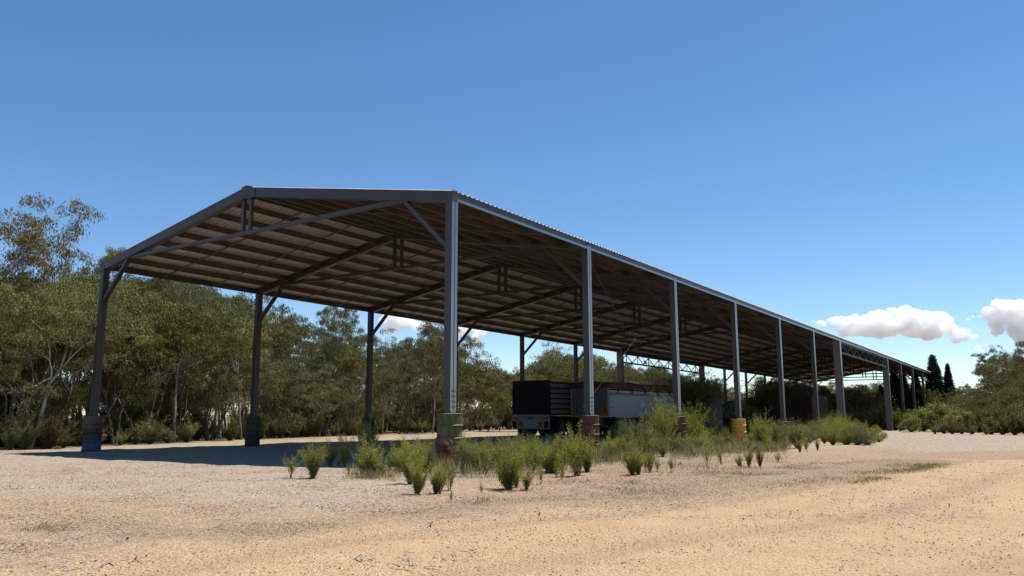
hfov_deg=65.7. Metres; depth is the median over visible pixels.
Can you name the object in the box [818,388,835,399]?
gum tree
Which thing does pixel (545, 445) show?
shrub
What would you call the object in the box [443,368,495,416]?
gum tree
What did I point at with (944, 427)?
bush
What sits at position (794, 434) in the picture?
shrub
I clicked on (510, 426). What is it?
bush
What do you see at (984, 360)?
gum tree
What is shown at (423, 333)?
gum tree
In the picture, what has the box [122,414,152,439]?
bush
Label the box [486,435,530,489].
shrub
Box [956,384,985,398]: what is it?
gum tree
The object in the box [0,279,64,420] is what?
gum tree
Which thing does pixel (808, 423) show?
shrub
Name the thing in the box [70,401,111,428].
bush
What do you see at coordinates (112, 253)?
gum tree
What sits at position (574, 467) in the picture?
shrub
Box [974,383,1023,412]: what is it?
gum tree
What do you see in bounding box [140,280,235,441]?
gum tree
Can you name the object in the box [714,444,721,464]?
shrub
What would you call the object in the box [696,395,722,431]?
water tank
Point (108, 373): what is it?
gum tree
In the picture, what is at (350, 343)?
gum tree
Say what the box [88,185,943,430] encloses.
open shed
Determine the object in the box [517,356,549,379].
gum tree
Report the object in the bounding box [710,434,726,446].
shrub
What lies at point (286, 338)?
gum tree
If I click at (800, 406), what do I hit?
shipping container
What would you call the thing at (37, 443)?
bush
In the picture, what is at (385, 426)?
bush
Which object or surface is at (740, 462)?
shrub
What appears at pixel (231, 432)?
bush
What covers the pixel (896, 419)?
bush
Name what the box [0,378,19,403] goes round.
gum tree
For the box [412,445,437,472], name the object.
shrub
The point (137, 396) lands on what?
gum tree
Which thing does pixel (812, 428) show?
shrub
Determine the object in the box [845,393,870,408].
gum tree
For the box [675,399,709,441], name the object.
shrub
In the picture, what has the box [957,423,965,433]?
bush
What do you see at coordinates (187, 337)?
gum tree
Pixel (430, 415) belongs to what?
bush
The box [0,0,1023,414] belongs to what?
sky
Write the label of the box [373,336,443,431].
gum tree
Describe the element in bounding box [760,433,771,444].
shrub
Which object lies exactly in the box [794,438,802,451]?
shrub
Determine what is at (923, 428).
bush
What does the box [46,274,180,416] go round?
gum tree
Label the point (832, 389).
gum tree
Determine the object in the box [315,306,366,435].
gum tree
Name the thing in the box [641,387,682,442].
shrub
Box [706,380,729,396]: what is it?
gum tree
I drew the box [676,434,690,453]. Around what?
shrub
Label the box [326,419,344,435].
bush
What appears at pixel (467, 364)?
gum tree
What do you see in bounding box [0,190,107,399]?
gum tree
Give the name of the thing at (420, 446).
shrub
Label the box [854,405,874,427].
bush
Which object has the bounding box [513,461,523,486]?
shrub
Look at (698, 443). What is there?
shrub
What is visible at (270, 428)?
bush
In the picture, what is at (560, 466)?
shrub
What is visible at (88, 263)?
gum tree
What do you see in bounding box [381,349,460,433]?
gum tree
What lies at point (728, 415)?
bush
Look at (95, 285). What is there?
gum tree
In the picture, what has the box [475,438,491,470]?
shrub
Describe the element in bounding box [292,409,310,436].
bush
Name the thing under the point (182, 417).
bush
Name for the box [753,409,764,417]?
bush
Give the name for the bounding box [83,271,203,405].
gum tree
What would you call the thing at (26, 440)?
bush
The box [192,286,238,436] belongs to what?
gum tree
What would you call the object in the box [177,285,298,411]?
gum tree
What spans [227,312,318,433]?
gum tree
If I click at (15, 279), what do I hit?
gum tree
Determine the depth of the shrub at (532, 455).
15.72 m
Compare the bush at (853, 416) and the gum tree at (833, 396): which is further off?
the gum tree at (833, 396)
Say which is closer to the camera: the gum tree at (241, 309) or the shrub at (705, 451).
the shrub at (705, 451)
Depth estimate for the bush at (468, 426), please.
62.91 m
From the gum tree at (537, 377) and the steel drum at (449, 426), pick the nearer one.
the steel drum at (449, 426)
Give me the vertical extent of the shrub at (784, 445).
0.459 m
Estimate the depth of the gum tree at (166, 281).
41.28 m
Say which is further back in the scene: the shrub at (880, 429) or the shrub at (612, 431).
the shrub at (880, 429)
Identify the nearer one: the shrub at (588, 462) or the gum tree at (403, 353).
the shrub at (588, 462)
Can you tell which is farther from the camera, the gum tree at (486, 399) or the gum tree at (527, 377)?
the gum tree at (527, 377)
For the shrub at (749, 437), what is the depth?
31.42 m
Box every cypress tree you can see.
[878,384,883,393]
[890,368,905,412]
[895,370,913,413]
[909,372,922,407]
[925,354,943,400]
[942,363,955,406]
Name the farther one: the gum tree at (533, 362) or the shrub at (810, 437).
the gum tree at (533, 362)
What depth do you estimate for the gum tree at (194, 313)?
37.44 m
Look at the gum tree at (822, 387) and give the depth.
92.80 m
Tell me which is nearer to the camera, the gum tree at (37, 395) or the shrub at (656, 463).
the shrub at (656, 463)
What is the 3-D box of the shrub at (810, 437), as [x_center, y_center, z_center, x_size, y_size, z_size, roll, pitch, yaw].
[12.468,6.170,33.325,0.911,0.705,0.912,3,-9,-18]
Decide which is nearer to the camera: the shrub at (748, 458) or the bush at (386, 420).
the shrub at (748, 458)
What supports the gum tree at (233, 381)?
on the ground at (894, 445)
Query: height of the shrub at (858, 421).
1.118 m
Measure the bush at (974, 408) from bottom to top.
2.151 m
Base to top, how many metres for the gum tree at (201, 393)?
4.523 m
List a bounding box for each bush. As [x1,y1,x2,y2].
[0,399,21,425]
[0,412,36,447]
[0,420,26,449]
[0,425,4,446]
[7,400,54,427]
[7,410,47,449]
[12,403,69,446]
[36,410,79,448]
[50,413,82,445]
[58,430,75,447]
[61,410,76,441]
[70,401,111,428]
[80,416,109,440]
[101,403,142,428]
[105,414,129,442]
[106,408,145,442]
[110,429,132,445]
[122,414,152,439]
[127,425,148,444]
[133,414,159,436]
[136,412,171,443]
[144,402,173,437]
[158,425,177,442]
[166,407,198,426]
[169,415,199,441]
[186,411,208,440]
[193,418,220,437]
[209,425,221,438]
[212,417,240,440]
[226,405,249,420]
[229,406,259,422]
[237,415,248,437]
[257,404,288,434]
[258,413,269,438]
[263,415,277,435]
[268,410,292,437]
[282,403,316,419]
[283,412,303,437]
[290,407,329,436]
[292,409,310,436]
[307,414,325,436]
[310,408,325,429]
[311,402,335,435]
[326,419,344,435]
[329,408,346,434]
[339,416,358,435]
[340,406,363,428]
[347,414,363,434]
[375,412,390,432]
[383,410,393,432]
[387,404,409,430]
[387,412,408,432]
[389,417,410,433]
[403,402,424,430]
[404,417,416,432]
[409,418,426,432]
[410,411,427,431]
[421,419,435,432]
[422,408,442,431]
[462,415,469,429]
[463,404,488,429]
[463,419,476,430]
[475,419,484,430]
[481,408,493,428]
[482,417,494,429]
[492,414,503,429]
[494,401,511,424]
[499,409,512,428]
[506,421,512,429]
[722,408,731,426]
[723,409,742,424]
[741,405,761,428]
[742,414,753,428]
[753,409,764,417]
[845,391,862,413]
[846,403,860,419]
[846,407,861,425]
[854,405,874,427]
[862,407,877,429]
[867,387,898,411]
[868,402,886,429]
[871,409,886,429]
[881,409,908,429]
[899,412,922,431]
[910,406,930,421]
[914,399,960,431]
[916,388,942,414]
[921,423,926,431]
[925,387,981,414]
[930,425,938,433]
[933,418,950,433]
[940,419,961,433]
[943,407,979,432]
[946,419,965,432]
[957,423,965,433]
[962,412,977,432]
[965,424,979,433]
[967,405,998,431]
[970,408,983,432]
[974,406,1021,432]
[974,410,998,422]
[980,416,997,433]
[981,424,991,434]
[991,415,1008,434]
[996,403,1023,431]
[1003,405,1023,434]
[1010,407,1023,432]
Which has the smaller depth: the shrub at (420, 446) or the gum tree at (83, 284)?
the shrub at (420, 446)
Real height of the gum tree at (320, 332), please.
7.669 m
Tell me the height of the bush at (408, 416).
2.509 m
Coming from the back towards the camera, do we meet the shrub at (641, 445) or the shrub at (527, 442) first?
the shrub at (641, 445)
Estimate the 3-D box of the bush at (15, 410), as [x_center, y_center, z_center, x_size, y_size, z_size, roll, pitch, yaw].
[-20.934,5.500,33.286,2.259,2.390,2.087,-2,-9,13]
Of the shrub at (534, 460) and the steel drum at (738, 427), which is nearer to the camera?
the shrub at (534, 460)
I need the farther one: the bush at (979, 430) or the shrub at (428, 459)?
the bush at (979, 430)
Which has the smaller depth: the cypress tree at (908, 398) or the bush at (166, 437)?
the bush at (166, 437)
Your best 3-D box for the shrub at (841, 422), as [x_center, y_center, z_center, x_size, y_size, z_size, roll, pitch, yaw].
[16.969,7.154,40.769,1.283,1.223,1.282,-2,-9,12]
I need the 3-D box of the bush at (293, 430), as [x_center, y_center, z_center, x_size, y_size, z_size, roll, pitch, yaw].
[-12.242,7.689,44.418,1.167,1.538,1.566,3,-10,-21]
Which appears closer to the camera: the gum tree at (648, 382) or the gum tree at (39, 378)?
the gum tree at (39, 378)
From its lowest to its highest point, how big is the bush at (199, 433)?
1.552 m
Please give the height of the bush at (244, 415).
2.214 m
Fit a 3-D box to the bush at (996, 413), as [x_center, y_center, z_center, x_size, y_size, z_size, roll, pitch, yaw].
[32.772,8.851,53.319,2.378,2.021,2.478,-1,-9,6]
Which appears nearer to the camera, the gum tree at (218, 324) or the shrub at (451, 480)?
the shrub at (451, 480)
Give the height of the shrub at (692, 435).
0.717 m
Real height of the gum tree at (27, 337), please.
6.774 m
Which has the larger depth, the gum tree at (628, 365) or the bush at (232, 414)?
the gum tree at (628, 365)
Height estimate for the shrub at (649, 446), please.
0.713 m
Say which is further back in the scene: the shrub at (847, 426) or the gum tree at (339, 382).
the gum tree at (339, 382)
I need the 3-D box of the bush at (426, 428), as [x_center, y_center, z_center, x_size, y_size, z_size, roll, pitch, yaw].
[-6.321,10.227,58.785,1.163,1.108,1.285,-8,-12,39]
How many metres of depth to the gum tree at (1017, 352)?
73.81 m
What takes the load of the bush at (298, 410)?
on the ground at (894, 445)
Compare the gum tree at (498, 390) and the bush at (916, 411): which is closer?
the bush at (916, 411)
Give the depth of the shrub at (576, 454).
14.06 m
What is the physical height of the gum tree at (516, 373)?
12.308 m
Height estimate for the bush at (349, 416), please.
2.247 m
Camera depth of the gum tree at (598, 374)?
80.53 m
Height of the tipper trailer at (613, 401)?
3.195 m
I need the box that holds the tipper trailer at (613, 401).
[569,381,673,435]
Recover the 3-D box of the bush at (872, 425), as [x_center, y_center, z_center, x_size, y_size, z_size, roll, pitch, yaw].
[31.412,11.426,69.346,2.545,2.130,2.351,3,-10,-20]
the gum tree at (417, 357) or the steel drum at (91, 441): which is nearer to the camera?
the steel drum at (91, 441)
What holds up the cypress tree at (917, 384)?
on the ground at (894, 445)
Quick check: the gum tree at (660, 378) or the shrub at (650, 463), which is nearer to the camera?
the shrub at (650, 463)
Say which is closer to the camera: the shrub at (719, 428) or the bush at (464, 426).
the shrub at (719, 428)
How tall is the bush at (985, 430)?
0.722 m
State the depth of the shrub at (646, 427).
28.43 m
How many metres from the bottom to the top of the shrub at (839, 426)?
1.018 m
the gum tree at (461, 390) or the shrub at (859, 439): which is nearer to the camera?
the shrub at (859, 439)
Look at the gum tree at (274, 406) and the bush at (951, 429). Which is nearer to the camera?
the gum tree at (274, 406)
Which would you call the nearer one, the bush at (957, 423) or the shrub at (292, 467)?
the shrub at (292, 467)
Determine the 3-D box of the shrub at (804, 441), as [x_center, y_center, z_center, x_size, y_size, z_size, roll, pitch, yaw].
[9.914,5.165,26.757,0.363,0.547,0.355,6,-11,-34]
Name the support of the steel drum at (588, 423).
on the ground at (894, 445)
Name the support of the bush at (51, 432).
on the ground at (894, 445)
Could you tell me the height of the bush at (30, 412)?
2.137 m
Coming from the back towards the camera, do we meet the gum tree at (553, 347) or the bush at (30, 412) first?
the gum tree at (553, 347)
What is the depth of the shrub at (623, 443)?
20.35 m
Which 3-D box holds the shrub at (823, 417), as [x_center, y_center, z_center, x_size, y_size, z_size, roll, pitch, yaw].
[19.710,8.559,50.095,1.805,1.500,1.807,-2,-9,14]
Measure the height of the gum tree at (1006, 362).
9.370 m
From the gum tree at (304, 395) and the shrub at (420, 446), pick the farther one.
the gum tree at (304, 395)
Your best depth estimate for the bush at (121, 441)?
32.17 m
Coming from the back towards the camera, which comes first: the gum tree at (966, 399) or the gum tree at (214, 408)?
the gum tree at (966, 399)
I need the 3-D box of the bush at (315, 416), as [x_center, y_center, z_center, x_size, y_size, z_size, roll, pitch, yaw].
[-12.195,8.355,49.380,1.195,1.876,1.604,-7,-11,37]
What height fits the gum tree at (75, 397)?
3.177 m
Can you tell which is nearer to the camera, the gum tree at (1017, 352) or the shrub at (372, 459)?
the shrub at (372, 459)
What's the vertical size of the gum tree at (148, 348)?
6.045 m
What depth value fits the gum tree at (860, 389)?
114.43 m
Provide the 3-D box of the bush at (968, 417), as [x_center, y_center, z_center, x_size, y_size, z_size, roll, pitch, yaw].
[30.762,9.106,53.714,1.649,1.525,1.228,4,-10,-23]
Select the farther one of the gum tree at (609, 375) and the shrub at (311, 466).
the gum tree at (609, 375)
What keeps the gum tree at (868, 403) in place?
on the ground at (894, 445)
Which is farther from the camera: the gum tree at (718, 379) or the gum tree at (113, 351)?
the gum tree at (718, 379)
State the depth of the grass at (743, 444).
15.62 m
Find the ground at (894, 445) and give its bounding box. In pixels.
[0,415,1023,575]
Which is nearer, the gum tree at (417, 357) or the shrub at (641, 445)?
the shrub at (641, 445)
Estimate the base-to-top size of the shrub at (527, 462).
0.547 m
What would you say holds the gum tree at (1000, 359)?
on the ground at (894, 445)
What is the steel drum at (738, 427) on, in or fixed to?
on the ground at (894, 445)
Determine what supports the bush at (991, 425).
on the ground at (894, 445)
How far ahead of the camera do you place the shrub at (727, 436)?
30.12 m
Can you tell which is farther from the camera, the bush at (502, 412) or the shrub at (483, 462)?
the bush at (502, 412)
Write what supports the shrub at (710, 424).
on the ground at (894, 445)
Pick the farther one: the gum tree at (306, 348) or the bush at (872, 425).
the bush at (872, 425)
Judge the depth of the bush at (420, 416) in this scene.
60.55 m
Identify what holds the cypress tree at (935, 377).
on the ground at (894, 445)
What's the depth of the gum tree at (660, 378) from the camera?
81.42 m
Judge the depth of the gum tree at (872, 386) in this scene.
142.26 m
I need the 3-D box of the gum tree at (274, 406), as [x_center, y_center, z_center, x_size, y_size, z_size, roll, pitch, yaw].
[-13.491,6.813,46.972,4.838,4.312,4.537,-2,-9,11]
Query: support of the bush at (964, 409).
on the ground at (894, 445)
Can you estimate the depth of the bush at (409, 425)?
59.74 m
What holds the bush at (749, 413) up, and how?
on the ground at (894, 445)
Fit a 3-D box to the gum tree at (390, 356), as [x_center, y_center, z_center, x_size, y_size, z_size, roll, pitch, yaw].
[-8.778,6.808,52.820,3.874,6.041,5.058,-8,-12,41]
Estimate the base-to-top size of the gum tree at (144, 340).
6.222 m
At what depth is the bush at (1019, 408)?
53.38 m
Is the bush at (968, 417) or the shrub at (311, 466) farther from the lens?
the bush at (968, 417)
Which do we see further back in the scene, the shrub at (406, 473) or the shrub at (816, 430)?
the shrub at (816, 430)
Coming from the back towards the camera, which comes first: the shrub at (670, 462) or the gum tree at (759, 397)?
the gum tree at (759, 397)
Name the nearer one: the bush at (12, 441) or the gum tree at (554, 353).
the bush at (12, 441)
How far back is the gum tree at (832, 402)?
72.30 m
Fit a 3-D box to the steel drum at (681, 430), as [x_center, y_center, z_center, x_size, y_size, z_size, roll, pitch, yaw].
[6.005,5.248,28.679,0.649,1.209,0.649,0,-9,0]
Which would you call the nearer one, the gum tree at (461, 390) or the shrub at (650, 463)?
the shrub at (650, 463)
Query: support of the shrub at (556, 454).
on the ground at (894, 445)
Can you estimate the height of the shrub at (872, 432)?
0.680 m
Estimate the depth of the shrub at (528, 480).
11.85 m
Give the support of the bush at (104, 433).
on the ground at (894, 445)
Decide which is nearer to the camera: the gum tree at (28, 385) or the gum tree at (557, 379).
the gum tree at (28, 385)
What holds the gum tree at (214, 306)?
on the ground at (894, 445)
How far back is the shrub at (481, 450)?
15.58 m
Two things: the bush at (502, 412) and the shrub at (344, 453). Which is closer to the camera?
the shrub at (344, 453)
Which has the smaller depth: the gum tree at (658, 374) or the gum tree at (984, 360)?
the gum tree at (984, 360)
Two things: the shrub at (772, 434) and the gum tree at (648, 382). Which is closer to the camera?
the shrub at (772, 434)
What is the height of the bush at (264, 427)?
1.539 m
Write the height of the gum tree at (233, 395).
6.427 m
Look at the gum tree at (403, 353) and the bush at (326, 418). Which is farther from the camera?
the gum tree at (403, 353)
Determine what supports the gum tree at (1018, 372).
on the ground at (894, 445)
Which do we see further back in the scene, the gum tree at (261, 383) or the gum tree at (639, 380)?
the gum tree at (639, 380)
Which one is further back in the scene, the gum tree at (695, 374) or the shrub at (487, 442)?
the gum tree at (695, 374)
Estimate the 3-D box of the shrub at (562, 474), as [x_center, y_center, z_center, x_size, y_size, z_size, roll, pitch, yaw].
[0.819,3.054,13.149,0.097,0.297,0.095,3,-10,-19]
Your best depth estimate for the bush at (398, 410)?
61.88 m
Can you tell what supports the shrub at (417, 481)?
on the ground at (894, 445)
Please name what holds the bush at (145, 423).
on the ground at (894, 445)
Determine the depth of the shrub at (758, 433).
28.19 m
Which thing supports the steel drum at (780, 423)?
on the ground at (894, 445)
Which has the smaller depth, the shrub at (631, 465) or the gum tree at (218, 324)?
the shrub at (631, 465)
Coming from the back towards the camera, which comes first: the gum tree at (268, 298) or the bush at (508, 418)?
the bush at (508, 418)
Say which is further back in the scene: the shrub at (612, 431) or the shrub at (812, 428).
the shrub at (812, 428)
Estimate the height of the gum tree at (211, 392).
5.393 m
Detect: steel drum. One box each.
[80,416,103,451]
[244,417,260,446]
[361,417,374,440]
[435,413,463,463]
[579,415,599,447]
[669,416,686,442]
[731,419,746,441]
[777,421,789,429]
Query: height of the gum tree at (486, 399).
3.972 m
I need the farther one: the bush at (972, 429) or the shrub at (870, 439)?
the bush at (972, 429)
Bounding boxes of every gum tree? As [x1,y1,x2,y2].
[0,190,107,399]
[0,265,17,285]
[0,273,153,447]
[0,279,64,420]
[0,284,156,419]
[0,285,32,382]
[0,292,94,447]
[0,304,41,368]
[0,304,69,387]
[0,312,21,349]
[0,372,84,414]
[0,375,66,415]
[0,375,104,422]
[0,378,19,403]
[1,284,62,406]
[1,302,84,417]
[11,280,117,390]
[14,310,164,444]
[23,298,130,445]
[25,279,97,424]
[30,286,165,421]
[31,264,92,417]
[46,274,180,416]
[51,261,205,422]
[55,247,166,419]
[60,358,206,422]
[65,306,160,444]
[69,272,227,441]
[73,358,243,412]
[74,295,239,443]
[81,365,163,442]
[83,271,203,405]
[94,280,250,421]
[103,381,238,426]
[111,280,252,424]
[120,271,194,438]
[135,298,238,424]
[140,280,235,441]
[140,312,226,440]
[145,367,242,421]
[151,312,272,440]
[170,368,247,426]
[172,380,241,421]
[176,303,290,436]
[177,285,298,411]
[188,339,286,439]
[191,292,272,439]
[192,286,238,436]
[203,322,316,437]
[204,296,282,438]
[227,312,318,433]
[227,315,303,436]
[231,306,310,416]
[234,351,333,437]
[242,374,326,437]
[250,364,339,422]
[264,328,375,403]
[271,333,354,435]
[277,378,329,409]
[279,320,346,357]
[294,335,364,379]
[294,371,362,436]
[298,341,403,407]
[306,348,363,427]
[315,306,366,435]
[318,344,396,434]
[326,335,420,431]
[329,386,401,426]
[333,367,400,419]
[340,348,405,434]
[340,390,380,417]
[352,327,428,413]
[358,383,408,408]
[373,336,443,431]
[374,350,443,418]
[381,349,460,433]
[389,383,418,405]
[397,322,477,419]
[401,336,468,431]
[404,383,442,411]
[407,338,480,402]
[412,377,469,431]
[420,321,462,432]
[433,376,489,430]
[437,379,484,430]
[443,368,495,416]
[458,341,515,381]
[458,369,504,410]
[469,369,505,426]
[476,383,511,430]
[480,377,511,428]
[485,387,511,430]
[507,348,594,376]
[508,372,553,386]
[509,374,546,396]
[515,342,579,372]
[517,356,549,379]
[519,356,545,373]
[525,355,601,382]
[529,368,562,381]
[541,350,607,376]
[549,361,603,381]
[560,369,607,381]
[578,351,610,373]
[579,374,616,382]
[595,371,616,380]
[602,361,644,382]
[613,362,668,382]
[629,367,668,383]
[636,368,671,382]
[636,379,652,384]
[644,368,671,375]
[645,371,691,384]
[647,369,733,428]
[647,375,669,385]
[683,370,721,389]
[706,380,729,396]
[713,377,745,396]
[721,386,745,402]
[723,401,742,412]
[728,375,802,413]
[748,381,804,405]
[753,399,764,412]
[755,376,792,391]
[786,381,812,394]
[786,387,820,395]
[797,385,830,395]
[817,381,858,401]
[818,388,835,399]
[823,393,850,411]
[834,389,863,400]
[844,384,871,398]
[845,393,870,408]
[853,384,876,398]
[857,391,884,410]
[868,383,908,389]
[942,386,980,410]
[942,393,977,409]
[954,382,976,397]
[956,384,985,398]
[966,390,995,410]
[969,384,1011,410]
[970,352,1002,403]
[972,355,1023,410]
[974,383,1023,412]
[977,368,1022,407]
[977,373,1023,405]
[982,352,1023,373]
[983,340,1023,379]
[996,361,1023,390]
[997,377,1023,406]
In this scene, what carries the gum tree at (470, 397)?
on the ground at (894, 445)
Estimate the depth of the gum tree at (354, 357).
49.65 m
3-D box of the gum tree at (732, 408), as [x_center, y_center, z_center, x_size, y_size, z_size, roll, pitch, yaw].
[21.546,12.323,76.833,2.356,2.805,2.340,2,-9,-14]
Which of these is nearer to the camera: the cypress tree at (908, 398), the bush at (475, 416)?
the bush at (475, 416)
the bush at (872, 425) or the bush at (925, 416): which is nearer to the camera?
the bush at (925, 416)
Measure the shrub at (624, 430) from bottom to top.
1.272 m
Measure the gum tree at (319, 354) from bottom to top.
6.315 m
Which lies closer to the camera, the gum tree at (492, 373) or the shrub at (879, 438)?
the shrub at (879, 438)
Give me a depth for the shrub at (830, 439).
30.59 m
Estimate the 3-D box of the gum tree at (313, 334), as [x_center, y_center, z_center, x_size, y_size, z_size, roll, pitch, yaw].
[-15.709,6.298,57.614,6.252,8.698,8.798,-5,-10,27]
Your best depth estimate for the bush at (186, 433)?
35.83 m
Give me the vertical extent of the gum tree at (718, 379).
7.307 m
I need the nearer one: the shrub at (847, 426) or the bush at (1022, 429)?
the shrub at (847, 426)
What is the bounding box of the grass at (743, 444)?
[20,434,957,537]
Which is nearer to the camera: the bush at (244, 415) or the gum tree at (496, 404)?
the bush at (244, 415)
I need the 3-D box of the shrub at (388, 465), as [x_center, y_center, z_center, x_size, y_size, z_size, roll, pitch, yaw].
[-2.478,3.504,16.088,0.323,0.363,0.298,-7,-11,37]
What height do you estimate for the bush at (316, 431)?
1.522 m
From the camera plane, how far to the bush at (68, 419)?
35.74 m
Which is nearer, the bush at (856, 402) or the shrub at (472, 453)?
the shrub at (472, 453)
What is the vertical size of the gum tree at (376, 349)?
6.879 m
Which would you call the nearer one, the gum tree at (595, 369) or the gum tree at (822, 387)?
the gum tree at (595, 369)
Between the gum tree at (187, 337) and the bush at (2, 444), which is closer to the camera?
the bush at (2, 444)
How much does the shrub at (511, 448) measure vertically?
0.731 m
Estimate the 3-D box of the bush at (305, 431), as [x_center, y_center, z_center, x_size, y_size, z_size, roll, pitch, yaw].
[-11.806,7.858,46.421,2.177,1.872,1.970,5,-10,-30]
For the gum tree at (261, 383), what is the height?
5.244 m
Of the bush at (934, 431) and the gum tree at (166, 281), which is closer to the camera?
the gum tree at (166, 281)
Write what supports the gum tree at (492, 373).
on the ground at (894, 445)
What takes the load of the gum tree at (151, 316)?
on the ground at (894, 445)
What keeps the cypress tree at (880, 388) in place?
on the ground at (894, 445)
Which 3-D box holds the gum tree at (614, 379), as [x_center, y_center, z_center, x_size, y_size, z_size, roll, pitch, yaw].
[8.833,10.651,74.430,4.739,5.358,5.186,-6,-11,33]
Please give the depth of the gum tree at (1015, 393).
69.19 m
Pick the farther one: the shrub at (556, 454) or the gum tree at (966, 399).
the gum tree at (966, 399)
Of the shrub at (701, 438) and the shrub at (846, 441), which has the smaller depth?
the shrub at (701, 438)
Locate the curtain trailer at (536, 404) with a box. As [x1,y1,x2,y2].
[512,380,577,436]
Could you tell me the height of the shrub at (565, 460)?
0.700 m
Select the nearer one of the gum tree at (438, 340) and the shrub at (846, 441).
the shrub at (846, 441)
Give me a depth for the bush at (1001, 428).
49.22 m
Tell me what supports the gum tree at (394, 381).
on the ground at (894, 445)
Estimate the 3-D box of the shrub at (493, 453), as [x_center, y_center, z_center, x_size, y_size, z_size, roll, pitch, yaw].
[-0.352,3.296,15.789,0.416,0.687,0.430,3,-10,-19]
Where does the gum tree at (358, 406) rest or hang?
on the ground at (894, 445)
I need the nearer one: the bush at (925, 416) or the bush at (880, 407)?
the bush at (925, 416)
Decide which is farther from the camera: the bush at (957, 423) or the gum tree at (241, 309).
the bush at (957, 423)
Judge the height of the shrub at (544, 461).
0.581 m
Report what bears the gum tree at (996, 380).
on the ground at (894, 445)
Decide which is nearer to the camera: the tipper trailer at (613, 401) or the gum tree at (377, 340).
the tipper trailer at (613, 401)
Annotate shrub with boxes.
[283,453,302,477]
[298,434,330,478]
[320,438,337,466]
[336,427,357,466]
[349,429,379,471]
[352,408,382,454]
[358,438,385,474]
[378,458,387,472]
[383,454,394,468]
[386,438,400,453]
[388,448,397,469]
[389,431,423,483]
[392,438,415,471]
[404,446,432,494]
[408,433,435,467]
[409,437,429,469]
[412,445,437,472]
[423,439,437,470]
[427,469,444,493]
[430,460,448,492]
[442,458,455,489]
[443,432,472,467]
[454,433,480,472]
[454,435,485,469]
[466,433,482,450]
[473,444,490,470]
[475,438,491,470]
[475,452,488,472]
[480,435,498,448]
[485,435,518,460]
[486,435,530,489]
[486,437,501,464]
[493,431,522,448]
[499,433,521,453]
[510,433,537,457]
[511,435,530,459]
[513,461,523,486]
[516,446,526,468]
[518,463,538,489]
[520,447,531,467]
[521,430,541,456]
[525,445,541,469]
[529,445,543,472]
[530,434,560,460]
[534,435,543,450]
[535,464,544,484]
[538,446,564,472]
[540,432,570,472]
[541,446,551,471]
[546,434,568,462]
[553,460,559,476]
[556,435,570,462]
[557,455,569,476]
[558,464,563,479]
[561,419,598,475]
[569,452,582,475]
[570,437,599,471]
[597,442,612,460]
[600,430,619,459]
[603,422,622,440]
[612,435,633,449]
[614,412,639,442]
[617,435,629,452]
[620,440,643,474]
[624,411,659,455]
[627,438,643,456]
[634,419,653,436]
[635,448,647,473]
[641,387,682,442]
[641,434,659,451]
[641,448,657,471]
[653,457,663,471]
[655,441,669,456]
[656,432,672,450]
[666,430,680,451]
[667,457,676,472]
[670,437,681,452]
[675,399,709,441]
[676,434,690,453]
[686,414,709,440]
[686,428,698,439]
[691,436,703,448]
[693,432,706,442]
[700,435,713,450]
[701,401,720,437]
[701,443,712,464]
[705,428,713,441]
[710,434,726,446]
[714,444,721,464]
[715,420,729,435]
[717,428,732,444]
[726,416,733,436]
[735,454,741,466]
[743,444,755,466]
[744,407,775,444]
[746,429,753,440]
[754,445,764,466]
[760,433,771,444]
[767,417,791,443]
[775,433,786,442]
[779,417,810,447]
[779,438,790,449]
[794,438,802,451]
[802,429,819,442]
[802,434,811,446]
[805,417,822,433]
[806,422,818,439]
[811,413,835,424]
[814,417,838,437]
[815,416,839,427]
[815,421,830,443]
[820,419,843,444]
[823,410,842,421]
[826,420,848,438]
[833,415,848,426]
[835,414,852,422]
[836,425,857,444]
[839,418,853,433]
[845,425,868,444]
[850,419,865,430]
[859,430,876,444]
[865,427,878,437]
[870,425,881,432]
[874,434,883,441]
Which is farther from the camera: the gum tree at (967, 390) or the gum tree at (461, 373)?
the gum tree at (967, 390)
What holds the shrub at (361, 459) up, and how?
on the ground at (894, 445)
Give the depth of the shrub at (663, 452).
20.97 m
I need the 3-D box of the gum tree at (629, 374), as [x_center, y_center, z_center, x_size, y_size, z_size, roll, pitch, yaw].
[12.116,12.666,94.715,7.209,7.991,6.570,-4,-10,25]
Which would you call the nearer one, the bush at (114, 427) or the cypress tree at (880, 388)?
the bush at (114, 427)
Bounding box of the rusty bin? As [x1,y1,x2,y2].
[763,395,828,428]
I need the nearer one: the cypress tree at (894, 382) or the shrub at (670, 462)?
the shrub at (670, 462)
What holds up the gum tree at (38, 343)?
on the ground at (894, 445)
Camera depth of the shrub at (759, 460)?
16.89 m
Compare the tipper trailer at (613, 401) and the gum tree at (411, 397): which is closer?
the tipper trailer at (613, 401)
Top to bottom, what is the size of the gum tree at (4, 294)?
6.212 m
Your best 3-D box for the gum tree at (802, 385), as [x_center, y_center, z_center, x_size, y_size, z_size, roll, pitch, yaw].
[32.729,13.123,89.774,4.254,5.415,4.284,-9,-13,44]
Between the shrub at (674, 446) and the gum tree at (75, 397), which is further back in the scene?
the gum tree at (75, 397)
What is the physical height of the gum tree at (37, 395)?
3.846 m
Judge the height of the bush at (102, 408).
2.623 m
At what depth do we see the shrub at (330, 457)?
17.52 m
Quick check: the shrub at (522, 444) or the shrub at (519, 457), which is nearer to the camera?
the shrub at (519, 457)
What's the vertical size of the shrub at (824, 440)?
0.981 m
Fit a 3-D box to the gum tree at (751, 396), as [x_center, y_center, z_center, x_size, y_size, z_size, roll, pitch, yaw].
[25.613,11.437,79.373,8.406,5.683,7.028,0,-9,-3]
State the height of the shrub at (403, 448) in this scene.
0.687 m
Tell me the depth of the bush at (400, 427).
55.44 m
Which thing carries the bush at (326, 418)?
on the ground at (894, 445)

